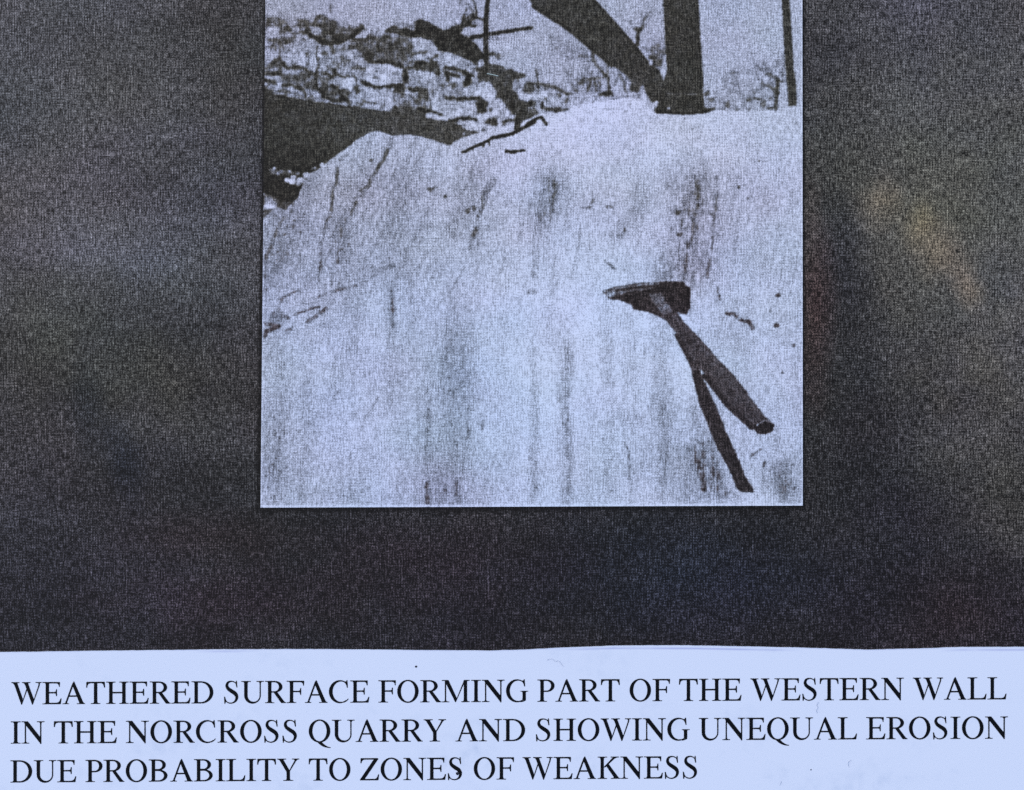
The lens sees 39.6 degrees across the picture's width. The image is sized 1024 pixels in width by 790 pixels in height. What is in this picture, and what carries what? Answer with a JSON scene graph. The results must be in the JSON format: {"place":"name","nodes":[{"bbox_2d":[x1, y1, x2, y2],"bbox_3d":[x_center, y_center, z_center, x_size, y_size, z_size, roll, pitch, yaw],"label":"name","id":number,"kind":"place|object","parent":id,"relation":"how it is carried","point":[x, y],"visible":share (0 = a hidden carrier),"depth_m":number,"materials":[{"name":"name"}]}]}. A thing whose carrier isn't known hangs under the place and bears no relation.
{"place":"outdoors","nodes":[
{"label":"outdoors","id":0,"kind":"place"},
{"bbox_2d":[0,0,1023,651],"bbox_3d":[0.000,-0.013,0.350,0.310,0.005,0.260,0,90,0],"label":"backing board","id":1,"kind":"object","parent":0,"point":[134,514],"visible":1,"depth_m":0.35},
{"bbox_2d":[0,645,1023,789],"bbox_3d":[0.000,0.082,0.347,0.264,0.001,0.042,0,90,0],"label":"caption strip","id":2,"kind":"object","parent":1,"relation":"on","point":[660,717],"visible":1,"depth_m":0.35,"materials":[{"name":"paper"}]},
{"bbox_2d":[261,0,802,507],"bbox_3d":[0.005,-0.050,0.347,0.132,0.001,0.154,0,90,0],"label":"mounted photograph","id":3,"kind":"object","parent":1,"relation":"on","point":[555,260],"visible":1,"depth_m":0.35,"materials":[{"name":"paper"}]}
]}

